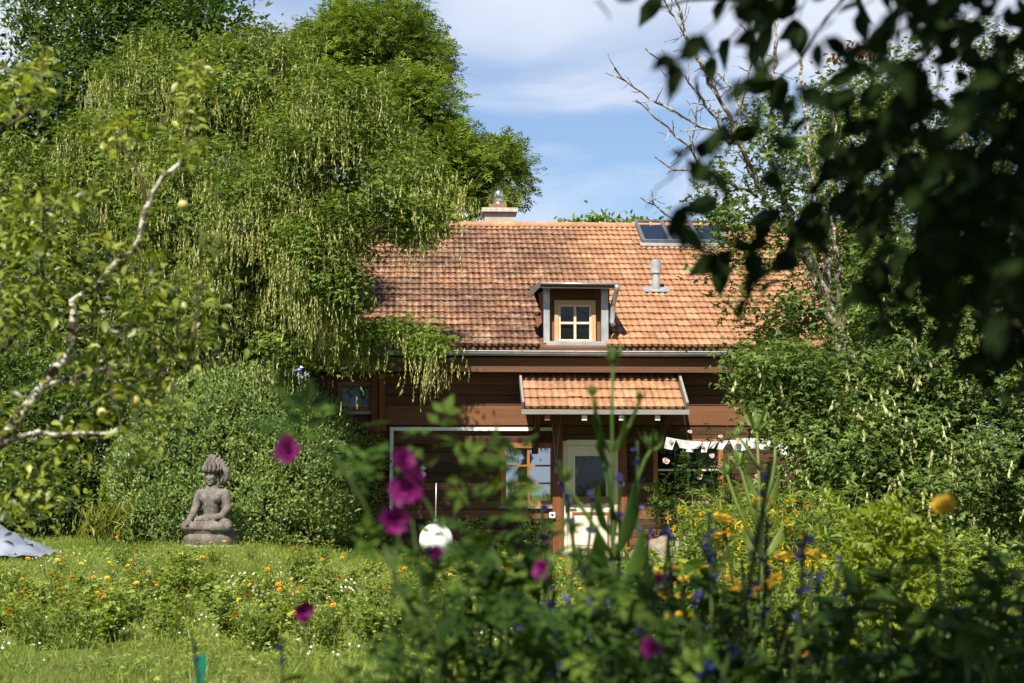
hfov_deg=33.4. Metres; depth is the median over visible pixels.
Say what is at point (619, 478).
blue flowering plant
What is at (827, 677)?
shade plant
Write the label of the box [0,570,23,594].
leafy plant
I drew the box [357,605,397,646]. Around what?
leafy plant
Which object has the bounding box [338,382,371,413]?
window
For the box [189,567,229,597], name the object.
leafy plant
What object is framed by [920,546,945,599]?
leafy plant
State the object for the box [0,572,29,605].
marigold plant
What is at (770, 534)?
feathery plant
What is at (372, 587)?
daisy clump
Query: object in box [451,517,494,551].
wall plant
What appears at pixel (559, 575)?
marigold plant
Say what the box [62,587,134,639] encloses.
leafy plant
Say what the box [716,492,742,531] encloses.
feathery plant
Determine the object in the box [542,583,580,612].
marigold plant
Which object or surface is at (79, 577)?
leafy plant
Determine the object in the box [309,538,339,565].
marigold plant
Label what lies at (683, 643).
shade plant
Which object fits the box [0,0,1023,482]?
sky
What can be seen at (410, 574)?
marigold plant
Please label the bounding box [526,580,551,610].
marigold plant
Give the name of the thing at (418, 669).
shade plant
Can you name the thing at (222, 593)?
leafy plant
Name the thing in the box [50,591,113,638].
leafy plant
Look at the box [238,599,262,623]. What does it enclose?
leafy plant
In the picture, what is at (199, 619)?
clover blossom
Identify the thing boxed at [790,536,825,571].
yellow flowering plant
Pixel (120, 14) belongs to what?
dark leaved tree
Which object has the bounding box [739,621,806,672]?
shade plant
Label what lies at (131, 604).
leafy plant
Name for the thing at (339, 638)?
marigold plant
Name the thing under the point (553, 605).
blue flowering plant
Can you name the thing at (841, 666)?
shade plant
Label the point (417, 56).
walnut tree
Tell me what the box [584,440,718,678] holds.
blue flowering plant
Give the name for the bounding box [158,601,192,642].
small plant
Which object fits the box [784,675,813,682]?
shade plant
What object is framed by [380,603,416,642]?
leafy plant
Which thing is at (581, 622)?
tall shade plant
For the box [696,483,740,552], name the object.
feathery plant
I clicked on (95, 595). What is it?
marigold plant
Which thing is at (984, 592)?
leafy plant
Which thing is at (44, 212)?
fruit tree
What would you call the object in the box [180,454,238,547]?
stone statue
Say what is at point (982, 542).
leafy plant
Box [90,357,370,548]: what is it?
rounded bush
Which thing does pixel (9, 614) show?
marigold plant
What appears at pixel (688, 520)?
feathery plant
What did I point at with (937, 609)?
tall shade plant
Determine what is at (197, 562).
leafy plant
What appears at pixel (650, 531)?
blue flowering plant
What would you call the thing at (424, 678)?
shade plant
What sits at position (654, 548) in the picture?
garden boulder
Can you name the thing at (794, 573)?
leafy plant
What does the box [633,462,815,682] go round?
blue flowering plant
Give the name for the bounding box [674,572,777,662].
yarrow
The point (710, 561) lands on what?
blue flowering plant
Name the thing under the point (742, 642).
shade plant
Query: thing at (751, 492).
feathery plant
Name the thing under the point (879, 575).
shade plant
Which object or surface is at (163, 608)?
leafy plant
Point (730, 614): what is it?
tall shade plant
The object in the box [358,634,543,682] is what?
shade plant
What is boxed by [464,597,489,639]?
marigold plant
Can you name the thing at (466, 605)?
tall shade plant
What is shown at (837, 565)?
leafy plant
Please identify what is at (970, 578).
leafy plant
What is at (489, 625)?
tall shade plant
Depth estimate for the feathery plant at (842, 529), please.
17.98 m
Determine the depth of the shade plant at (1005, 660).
3.85 m
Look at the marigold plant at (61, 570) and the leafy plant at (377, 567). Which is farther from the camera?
the leafy plant at (377, 567)
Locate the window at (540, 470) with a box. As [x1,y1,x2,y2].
[499,443,551,508]
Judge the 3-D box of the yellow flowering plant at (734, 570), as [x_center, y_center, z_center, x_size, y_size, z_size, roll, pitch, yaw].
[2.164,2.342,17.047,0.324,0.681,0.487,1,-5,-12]
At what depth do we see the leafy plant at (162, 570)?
18.41 m
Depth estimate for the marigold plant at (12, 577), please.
17.54 m
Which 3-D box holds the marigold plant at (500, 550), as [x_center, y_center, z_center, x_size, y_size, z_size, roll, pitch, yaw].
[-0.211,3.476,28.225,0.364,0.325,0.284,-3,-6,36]
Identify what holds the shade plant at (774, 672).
on the ground at (176, 679)
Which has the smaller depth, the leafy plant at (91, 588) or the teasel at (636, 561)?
the teasel at (636, 561)
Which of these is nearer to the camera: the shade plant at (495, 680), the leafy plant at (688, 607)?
the shade plant at (495, 680)
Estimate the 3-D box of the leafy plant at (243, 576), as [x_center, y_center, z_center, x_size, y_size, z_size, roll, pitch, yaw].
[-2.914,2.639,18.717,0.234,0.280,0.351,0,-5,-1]
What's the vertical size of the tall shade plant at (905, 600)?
1.079 m
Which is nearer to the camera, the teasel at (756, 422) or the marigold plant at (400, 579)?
the teasel at (756, 422)
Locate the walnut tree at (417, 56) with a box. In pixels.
[236,0,548,221]
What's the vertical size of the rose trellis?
2.086 m
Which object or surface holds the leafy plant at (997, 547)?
on the ground at (176, 679)
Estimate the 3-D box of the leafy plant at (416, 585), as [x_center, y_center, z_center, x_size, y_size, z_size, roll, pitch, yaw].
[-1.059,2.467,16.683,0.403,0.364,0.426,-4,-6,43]
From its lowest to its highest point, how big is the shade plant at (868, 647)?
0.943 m
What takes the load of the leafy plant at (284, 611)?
on the ground at (176, 679)
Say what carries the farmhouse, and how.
on the ground at (176, 679)
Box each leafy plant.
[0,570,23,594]
[0,584,10,599]
[0,593,24,635]
[6,596,49,631]
[19,578,61,607]
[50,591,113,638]
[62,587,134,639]
[71,572,118,600]
[83,597,135,642]
[86,581,127,600]
[96,589,145,628]
[112,584,151,617]
[124,571,152,593]
[143,592,192,638]
[148,582,179,603]
[150,569,182,600]
[158,556,198,581]
[158,566,179,585]
[166,548,198,570]
[169,570,205,598]
[182,553,205,575]
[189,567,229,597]
[196,580,236,613]
[200,580,239,611]
[200,581,244,614]
[202,584,238,622]
[207,598,252,639]
[234,581,263,600]
[235,590,257,607]
[237,570,256,590]
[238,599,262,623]
[241,611,290,650]
[256,577,291,597]
[264,589,293,614]
[264,600,299,632]
[279,585,322,604]
[281,581,302,596]
[287,564,316,586]
[301,574,339,603]
[304,565,326,583]
[313,580,334,604]
[326,580,355,603]
[336,568,362,592]
[344,609,364,638]
[356,581,382,609]
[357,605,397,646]
[362,560,384,579]
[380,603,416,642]
[389,576,426,600]
[397,564,428,576]
[419,595,450,634]
[421,605,460,638]
[429,573,459,599]
[429,585,454,605]
[437,564,464,581]
[501,551,513,569]
[556,586,584,605]
[566,582,584,601]
[571,548,630,593]
[610,546,651,594]
[616,558,664,571]
[624,558,699,631]
[629,603,692,641]
[649,550,703,633]
[661,540,685,568]
[671,531,724,559]
[674,559,732,639]
[718,577,798,666]
[725,562,805,666]
[773,549,793,592]
[777,553,837,620]
[784,560,819,600]
[784,592,837,671]
[812,559,863,644]
[824,552,855,585]
[853,581,894,650]
[856,529,878,585]
[863,587,912,644]
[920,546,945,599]
[920,547,967,605]
[921,526,978,565]
[934,530,969,583]
[941,555,976,606]
[942,524,979,591]
[954,533,976,568]
[959,560,974,590]
[960,570,996,610]
[966,529,988,578]
[975,540,1020,589]
[998,544,1023,599]
[1002,537,1023,583]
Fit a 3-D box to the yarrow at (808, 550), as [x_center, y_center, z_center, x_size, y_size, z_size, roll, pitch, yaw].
[0.854,1.186,5.848,0.470,1.195,0.347,-4,-6,42]
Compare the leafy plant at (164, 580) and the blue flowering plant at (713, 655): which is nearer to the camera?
the blue flowering plant at (713, 655)
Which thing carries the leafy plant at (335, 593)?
on the ground at (176, 679)
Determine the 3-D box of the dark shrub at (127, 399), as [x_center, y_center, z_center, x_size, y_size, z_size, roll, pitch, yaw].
[-6.596,1.162,31.261,3.679,4.967,3.530,0,-5,0]
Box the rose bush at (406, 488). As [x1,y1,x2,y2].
[247,377,710,682]
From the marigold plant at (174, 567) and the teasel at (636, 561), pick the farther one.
the marigold plant at (174, 567)
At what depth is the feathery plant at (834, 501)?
18.29 m
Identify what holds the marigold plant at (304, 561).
on the ground at (176, 679)
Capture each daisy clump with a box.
[227,571,265,598]
[252,589,281,618]
[259,574,294,604]
[280,578,316,606]
[326,578,361,612]
[338,587,379,616]
[352,571,389,609]
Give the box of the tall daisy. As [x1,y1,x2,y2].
[929,493,957,652]
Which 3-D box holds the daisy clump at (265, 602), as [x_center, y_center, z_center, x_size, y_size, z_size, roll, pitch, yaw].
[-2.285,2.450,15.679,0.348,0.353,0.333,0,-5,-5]
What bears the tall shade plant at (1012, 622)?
on the ground at (176, 679)
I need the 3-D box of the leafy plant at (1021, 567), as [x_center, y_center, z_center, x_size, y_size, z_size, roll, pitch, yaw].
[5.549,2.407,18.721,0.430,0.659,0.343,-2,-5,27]
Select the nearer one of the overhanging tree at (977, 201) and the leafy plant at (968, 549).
the overhanging tree at (977, 201)
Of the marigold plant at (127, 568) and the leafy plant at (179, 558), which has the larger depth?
the leafy plant at (179, 558)
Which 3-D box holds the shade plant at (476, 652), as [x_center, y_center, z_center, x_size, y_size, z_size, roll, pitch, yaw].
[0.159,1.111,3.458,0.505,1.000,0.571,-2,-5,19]
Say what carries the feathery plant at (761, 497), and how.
on the ground at (176, 679)
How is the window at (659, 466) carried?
in the farmhouse
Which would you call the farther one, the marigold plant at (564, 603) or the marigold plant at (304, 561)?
the marigold plant at (304, 561)
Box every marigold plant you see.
[0,554,38,599]
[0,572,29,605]
[0,573,24,604]
[0,591,55,645]
[1,587,45,638]
[17,587,76,649]
[40,558,78,607]
[48,553,73,573]
[48,558,89,600]
[54,575,107,635]
[57,589,108,649]
[63,574,100,601]
[64,580,96,612]
[104,580,136,612]
[105,561,135,587]
[105,576,153,619]
[108,534,138,566]
[115,557,138,579]
[116,563,145,591]
[123,547,166,582]
[123,570,159,598]
[131,559,159,590]
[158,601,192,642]
[162,552,206,590]
[169,581,198,622]
[199,540,229,565]
[221,572,255,608]
[223,593,284,651]
[233,565,287,616]
[235,598,274,643]
[242,564,279,601]
[244,542,258,559]
[265,566,289,595]
[271,580,306,621]
[283,586,343,650]
[284,550,302,574]
[287,536,314,569]
[301,547,320,572]
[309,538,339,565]
[309,604,339,651]
[312,556,344,588]
[312,597,361,650]
[332,569,385,619]
[344,573,366,603]
[347,587,388,642]
[350,530,368,549]
[352,558,380,594]
[360,574,391,610]
[364,551,381,566]
[364,562,406,609]
[375,585,401,623]
[381,586,419,636]
[384,566,416,588]
[395,563,438,601]
[399,553,421,572]
[399,560,429,583]
[441,575,476,604]
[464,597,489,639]
[493,542,506,554]
[497,567,532,605]
[525,580,542,601]
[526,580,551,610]
[535,558,562,597]
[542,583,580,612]
[550,589,575,610]
[551,556,569,594]
[567,572,598,589]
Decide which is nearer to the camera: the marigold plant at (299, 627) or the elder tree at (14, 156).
the marigold plant at (299, 627)
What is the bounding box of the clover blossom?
[0,551,790,660]
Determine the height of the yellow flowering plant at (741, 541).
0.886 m
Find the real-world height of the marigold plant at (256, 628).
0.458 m
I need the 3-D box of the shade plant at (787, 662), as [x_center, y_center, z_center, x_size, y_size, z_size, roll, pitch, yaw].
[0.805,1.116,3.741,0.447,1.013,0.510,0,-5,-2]
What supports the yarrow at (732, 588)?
on the ground at (176, 679)
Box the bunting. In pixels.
[664,437,795,455]
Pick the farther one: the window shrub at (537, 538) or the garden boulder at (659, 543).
the window shrub at (537, 538)
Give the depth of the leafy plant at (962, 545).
17.79 m
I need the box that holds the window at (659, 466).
[651,439,724,503]
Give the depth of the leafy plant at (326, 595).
17.47 m
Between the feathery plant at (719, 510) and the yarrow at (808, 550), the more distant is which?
the feathery plant at (719, 510)
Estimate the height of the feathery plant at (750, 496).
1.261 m
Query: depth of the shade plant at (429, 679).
4.14 m
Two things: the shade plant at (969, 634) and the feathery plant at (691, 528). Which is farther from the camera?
the feathery plant at (691, 528)
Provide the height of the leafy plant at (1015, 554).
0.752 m
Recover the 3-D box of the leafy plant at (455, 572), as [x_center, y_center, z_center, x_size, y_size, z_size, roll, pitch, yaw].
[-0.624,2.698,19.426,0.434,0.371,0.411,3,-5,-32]
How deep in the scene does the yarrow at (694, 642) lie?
6.22 m
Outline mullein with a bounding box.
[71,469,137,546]
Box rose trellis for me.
[674,441,731,532]
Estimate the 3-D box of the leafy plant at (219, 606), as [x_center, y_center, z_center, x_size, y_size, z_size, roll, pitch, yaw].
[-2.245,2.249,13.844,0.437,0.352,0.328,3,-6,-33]
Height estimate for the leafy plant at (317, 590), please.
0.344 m
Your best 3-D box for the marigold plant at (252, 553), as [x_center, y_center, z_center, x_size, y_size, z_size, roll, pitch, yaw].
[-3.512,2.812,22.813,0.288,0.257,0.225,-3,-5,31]
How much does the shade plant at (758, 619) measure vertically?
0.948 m
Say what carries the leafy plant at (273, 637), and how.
on the ground at (176, 679)
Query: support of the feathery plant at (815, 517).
on the ground at (176, 679)
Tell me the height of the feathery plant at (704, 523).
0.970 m
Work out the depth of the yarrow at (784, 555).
5.66 m
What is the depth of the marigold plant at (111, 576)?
18.59 m
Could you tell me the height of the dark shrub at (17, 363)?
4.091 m
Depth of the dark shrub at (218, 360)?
31.29 m
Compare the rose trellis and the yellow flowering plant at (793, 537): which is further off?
the rose trellis
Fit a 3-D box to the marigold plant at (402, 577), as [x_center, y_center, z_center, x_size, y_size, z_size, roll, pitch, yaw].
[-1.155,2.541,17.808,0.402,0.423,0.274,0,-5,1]
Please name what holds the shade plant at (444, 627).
on the ground at (176, 679)
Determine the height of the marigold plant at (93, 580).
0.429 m
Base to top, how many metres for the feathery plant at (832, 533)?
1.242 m
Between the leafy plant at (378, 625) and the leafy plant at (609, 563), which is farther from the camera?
the leafy plant at (609, 563)
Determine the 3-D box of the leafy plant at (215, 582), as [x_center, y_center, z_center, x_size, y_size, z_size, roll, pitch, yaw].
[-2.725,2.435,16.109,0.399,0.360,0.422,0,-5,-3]
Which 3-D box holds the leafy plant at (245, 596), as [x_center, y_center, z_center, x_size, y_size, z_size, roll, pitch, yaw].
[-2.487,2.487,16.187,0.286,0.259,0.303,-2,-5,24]
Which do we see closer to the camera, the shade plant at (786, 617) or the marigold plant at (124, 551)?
the shade plant at (786, 617)
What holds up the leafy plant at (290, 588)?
on the ground at (176, 679)
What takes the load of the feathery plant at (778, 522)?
on the ground at (176, 679)
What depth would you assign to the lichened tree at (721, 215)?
24.20 m
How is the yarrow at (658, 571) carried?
on the ground at (176, 679)
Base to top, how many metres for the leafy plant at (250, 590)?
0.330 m
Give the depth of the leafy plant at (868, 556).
17.25 m
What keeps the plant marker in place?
on the ground at (176, 679)
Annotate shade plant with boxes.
[279,672,382,682]
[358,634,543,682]
[396,611,655,682]
[398,664,423,682]
[417,544,506,682]
[421,648,581,682]
[421,674,432,682]
[448,546,589,682]
[448,645,552,682]
[469,549,613,682]
[481,677,572,682]
[496,652,519,660]
[509,616,668,682]
[550,611,752,682]
[553,600,660,682]
[566,555,719,682]
[613,644,766,682]
[620,647,791,682]
[625,540,756,678]
[651,619,718,669]
[665,567,853,682]
[691,606,831,682]
[692,640,875,682]
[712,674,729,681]
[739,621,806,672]
[743,668,818,682]
[756,624,984,682]
[760,635,880,681]
[764,642,842,682]
[768,597,964,682]
[775,620,930,682]
[778,561,974,682]
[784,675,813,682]
[799,663,932,675]
[830,616,936,682]
[831,593,931,682]
[849,566,1015,678]
[862,556,1023,682]
[866,599,1023,682]
[876,541,1022,682]
[925,520,1023,666]
[936,549,1023,669]
[941,606,1022,674]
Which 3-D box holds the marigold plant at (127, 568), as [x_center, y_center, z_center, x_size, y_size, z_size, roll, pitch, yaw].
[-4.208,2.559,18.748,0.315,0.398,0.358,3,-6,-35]
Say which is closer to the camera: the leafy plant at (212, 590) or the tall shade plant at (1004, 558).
the tall shade plant at (1004, 558)
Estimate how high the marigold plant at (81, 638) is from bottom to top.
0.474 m
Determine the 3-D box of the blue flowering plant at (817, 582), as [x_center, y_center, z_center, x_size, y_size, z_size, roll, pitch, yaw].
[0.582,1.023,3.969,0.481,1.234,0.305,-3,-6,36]
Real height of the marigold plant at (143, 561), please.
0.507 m
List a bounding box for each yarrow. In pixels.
[642,565,697,646]
[651,581,772,673]
[653,567,697,642]
[664,573,789,680]
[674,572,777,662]
[697,512,826,657]
[707,497,794,669]
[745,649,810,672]
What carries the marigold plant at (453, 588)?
on the ground at (176, 679)
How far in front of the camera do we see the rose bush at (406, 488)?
3.18 m
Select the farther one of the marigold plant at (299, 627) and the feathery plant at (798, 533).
the feathery plant at (798, 533)
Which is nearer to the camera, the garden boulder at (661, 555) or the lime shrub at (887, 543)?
the lime shrub at (887, 543)
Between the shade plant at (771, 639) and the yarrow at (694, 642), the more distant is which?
the yarrow at (694, 642)
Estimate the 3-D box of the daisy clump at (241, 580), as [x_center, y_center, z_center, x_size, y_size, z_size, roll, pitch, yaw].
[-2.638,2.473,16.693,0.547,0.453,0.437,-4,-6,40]
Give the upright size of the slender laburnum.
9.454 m
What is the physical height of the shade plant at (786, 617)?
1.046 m
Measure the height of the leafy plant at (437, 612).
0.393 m
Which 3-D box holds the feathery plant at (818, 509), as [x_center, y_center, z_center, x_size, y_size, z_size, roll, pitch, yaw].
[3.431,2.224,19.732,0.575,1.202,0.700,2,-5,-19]
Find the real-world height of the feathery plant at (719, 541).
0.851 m
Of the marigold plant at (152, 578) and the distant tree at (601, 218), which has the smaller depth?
the marigold plant at (152, 578)
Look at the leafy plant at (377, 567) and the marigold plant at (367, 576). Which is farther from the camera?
the leafy plant at (377, 567)
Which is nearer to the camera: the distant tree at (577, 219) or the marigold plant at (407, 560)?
the marigold plant at (407, 560)
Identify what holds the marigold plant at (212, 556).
on the ground at (176, 679)
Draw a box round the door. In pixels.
[567,446,610,550]
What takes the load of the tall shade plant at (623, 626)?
on the ground at (176, 679)
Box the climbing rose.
[639,423,777,533]
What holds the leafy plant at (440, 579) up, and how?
on the ground at (176, 679)
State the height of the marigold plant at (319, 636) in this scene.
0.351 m
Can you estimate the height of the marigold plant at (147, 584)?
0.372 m
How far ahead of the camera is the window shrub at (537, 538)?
28.68 m
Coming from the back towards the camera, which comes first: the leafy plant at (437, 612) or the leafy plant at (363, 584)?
the leafy plant at (363, 584)
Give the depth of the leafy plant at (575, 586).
17.37 m
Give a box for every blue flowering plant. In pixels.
[191,637,202,682]
[275,636,286,682]
[512,605,569,682]
[537,460,660,662]
[546,548,668,682]
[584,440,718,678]
[586,518,654,663]
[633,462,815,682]
[655,512,753,681]
[671,516,826,682]
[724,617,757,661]
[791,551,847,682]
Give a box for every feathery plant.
[674,484,725,572]
[678,496,720,542]
[687,512,721,560]
[689,523,722,570]
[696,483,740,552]
[702,499,734,573]
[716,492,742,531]
[721,478,771,549]
[723,488,753,527]
[724,515,752,576]
[726,509,749,549]
[735,478,777,528]
[735,487,785,602]
[738,483,776,523]
[745,497,782,547]
[750,488,798,582]
[770,506,811,543]
[773,488,816,561]
[785,482,827,567]
[794,489,826,565]
[795,486,846,592]
[801,479,865,582]
[813,480,864,561]
[822,513,855,555]
[840,516,865,553]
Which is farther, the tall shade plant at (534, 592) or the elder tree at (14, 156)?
the elder tree at (14, 156)
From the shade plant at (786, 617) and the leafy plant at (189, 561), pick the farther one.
the leafy plant at (189, 561)
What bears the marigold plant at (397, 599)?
on the ground at (176, 679)
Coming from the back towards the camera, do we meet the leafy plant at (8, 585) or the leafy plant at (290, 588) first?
the leafy plant at (290, 588)
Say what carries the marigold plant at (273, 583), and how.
on the ground at (176, 679)
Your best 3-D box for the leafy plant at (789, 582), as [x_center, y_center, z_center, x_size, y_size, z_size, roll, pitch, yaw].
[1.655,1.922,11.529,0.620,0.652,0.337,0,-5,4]
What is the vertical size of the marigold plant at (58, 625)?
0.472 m
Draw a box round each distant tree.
[554,213,591,221]
[580,200,625,222]
[610,210,662,222]
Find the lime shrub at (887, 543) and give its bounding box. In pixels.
[824,483,967,644]
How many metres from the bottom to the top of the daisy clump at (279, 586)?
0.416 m
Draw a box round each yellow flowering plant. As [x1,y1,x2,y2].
[666,505,704,573]
[715,542,745,587]
[724,529,757,580]
[732,521,754,583]
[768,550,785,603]
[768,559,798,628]
[779,498,809,578]
[779,521,800,576]
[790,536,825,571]
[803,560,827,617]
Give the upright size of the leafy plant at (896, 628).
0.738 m
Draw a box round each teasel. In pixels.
[557,341,662,631]
[717,403,784,649]
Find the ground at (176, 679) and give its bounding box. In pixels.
[0,484,1023,682]
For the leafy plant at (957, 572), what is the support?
on the ground at (176, 679)
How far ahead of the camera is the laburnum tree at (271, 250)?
27.10 m
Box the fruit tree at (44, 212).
[0,21,248,545]
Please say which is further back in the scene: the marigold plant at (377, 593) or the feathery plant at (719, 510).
the feathery plant at (719, 510)
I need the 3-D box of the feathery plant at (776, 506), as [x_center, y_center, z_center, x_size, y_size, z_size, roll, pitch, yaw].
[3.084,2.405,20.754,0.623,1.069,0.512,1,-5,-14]
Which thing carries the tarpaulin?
on the ground at (176, 679)
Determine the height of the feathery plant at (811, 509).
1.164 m
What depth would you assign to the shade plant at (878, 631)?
5.39 m
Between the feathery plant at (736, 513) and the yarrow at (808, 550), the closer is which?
the yarrow at (808, 550)
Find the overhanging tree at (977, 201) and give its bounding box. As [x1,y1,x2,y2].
[594,0,1023,473]
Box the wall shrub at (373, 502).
[342,425,405,552]
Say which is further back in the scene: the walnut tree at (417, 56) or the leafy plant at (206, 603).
the walnut tree at (417, 56)
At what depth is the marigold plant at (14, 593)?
15.73 m
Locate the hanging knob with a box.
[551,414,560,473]
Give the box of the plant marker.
[195,655,206,682]
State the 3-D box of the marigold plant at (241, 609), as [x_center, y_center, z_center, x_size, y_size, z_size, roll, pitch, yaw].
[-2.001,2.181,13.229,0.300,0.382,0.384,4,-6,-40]
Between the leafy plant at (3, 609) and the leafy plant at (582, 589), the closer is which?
the leafy plant at (3, 609)
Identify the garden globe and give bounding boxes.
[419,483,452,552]
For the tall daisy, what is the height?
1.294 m
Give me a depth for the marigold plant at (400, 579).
16.29 m
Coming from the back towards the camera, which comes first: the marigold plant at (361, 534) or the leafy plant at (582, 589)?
the marigold plant at (361, 534)
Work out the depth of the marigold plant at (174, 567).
18.16 m
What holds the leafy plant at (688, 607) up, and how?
on the ground at (176, 679)
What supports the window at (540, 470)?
in the farmhouse
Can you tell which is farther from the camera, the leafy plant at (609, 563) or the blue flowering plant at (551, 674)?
the leafy plant at (609, 563)
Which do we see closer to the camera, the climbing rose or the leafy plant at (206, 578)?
the leafy plant at (206, 578)
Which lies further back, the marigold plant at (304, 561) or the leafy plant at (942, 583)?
the marigold plant at (304, 561)
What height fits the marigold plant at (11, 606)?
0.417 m
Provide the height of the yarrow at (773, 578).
1.050 m
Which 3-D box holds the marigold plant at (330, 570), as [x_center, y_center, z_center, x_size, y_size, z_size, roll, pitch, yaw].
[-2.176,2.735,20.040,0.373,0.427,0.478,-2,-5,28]
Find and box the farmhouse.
[285,190,989,555]
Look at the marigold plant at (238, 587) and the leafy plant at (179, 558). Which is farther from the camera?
the leafy plant at (179, 558)
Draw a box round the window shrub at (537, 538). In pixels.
[513,505,561,557]
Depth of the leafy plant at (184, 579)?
17.76 m
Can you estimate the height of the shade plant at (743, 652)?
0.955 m
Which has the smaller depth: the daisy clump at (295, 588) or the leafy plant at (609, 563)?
the daisy clump at (295, 588)
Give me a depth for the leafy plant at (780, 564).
17.46 m
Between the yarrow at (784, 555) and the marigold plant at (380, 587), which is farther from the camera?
the marigold plant at (380, 587)
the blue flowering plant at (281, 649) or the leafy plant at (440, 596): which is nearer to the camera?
the blue flowering plant at (281, 649)
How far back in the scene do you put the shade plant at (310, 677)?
3.16 m
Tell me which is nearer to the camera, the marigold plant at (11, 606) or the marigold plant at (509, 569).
the marigold plant at (11, 606)
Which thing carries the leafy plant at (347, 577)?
on the ground at (176, 679)
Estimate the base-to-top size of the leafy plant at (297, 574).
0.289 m
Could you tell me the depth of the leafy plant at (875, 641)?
12.28 m
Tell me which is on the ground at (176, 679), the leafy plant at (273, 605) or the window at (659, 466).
the leafy plant at (273, 605)
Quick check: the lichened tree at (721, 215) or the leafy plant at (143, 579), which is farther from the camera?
the lichened tree at (721, 215)
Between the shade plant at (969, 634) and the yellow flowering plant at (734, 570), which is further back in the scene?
the yellow flowering plant at (734, 570)
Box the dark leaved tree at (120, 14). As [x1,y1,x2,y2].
[0,0,273,485]
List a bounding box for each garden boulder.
[629,546,659,557]
[649,535,685,561]
[650,552,672,563]
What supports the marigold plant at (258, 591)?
on the ground at (176, 679)
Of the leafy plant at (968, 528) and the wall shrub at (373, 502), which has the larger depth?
the wall shrub at (373, 502)
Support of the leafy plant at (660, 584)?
on the ground at (176, 679)
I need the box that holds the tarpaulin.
[0,524,63,556]
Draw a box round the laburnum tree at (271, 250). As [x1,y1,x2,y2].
[33,12,479,415]
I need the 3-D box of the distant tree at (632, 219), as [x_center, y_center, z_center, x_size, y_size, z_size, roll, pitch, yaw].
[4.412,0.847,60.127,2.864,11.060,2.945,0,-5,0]
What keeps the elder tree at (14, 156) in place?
on the ground at (176, 679)
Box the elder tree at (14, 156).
[0,115,177,530]
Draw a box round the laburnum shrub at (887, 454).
[683,217,1023,574]
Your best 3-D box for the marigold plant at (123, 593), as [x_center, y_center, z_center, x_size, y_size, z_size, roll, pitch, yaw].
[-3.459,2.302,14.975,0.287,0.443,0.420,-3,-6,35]
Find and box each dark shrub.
[0,325,91,534]
[0,336,135,538]
[66,286,230,484]
[143,317,308,414]
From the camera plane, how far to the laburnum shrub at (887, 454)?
21.41 m
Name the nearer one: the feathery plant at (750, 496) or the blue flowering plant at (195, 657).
the blue flowering plant at (195, 657)
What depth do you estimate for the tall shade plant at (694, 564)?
4.91 m
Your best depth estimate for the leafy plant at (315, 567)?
20.31 m
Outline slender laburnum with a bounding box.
[766,7,1023,531]
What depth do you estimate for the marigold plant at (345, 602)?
15.29 m
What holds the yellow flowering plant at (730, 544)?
on the ground at (176, 679)
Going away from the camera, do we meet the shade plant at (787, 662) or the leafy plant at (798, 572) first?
the shade plant at (787, 662)
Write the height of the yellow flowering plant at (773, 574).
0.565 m
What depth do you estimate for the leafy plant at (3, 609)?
14.22 m
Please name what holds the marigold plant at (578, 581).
on the ground at (176, 679)
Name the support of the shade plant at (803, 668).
on the ground at (176, 679)
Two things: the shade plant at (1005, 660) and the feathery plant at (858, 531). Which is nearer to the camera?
the shade plant at (1005, 660)
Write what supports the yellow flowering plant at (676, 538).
on the ground at (176, 679)
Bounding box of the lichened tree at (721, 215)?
[606,0,871,484]
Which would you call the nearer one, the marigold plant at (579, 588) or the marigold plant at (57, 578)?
the marigold plant at (579, 588)
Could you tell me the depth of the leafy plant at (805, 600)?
15.28 m
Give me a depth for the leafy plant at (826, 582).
12.49 m
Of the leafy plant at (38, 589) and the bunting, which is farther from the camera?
the bunting
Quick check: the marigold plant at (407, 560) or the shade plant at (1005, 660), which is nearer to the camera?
the shade plant at (1005, 660)
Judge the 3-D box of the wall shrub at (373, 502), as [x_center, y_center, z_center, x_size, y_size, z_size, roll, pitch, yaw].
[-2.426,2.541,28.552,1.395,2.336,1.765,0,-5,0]
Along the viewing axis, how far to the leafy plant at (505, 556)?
23.66 m
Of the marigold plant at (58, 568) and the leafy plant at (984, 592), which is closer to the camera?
the leafy plant at (984, 592)
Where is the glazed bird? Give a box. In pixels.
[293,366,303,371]
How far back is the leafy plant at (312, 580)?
17.52 m
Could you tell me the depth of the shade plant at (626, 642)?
3.45 m
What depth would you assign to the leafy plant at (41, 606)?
14.28 m

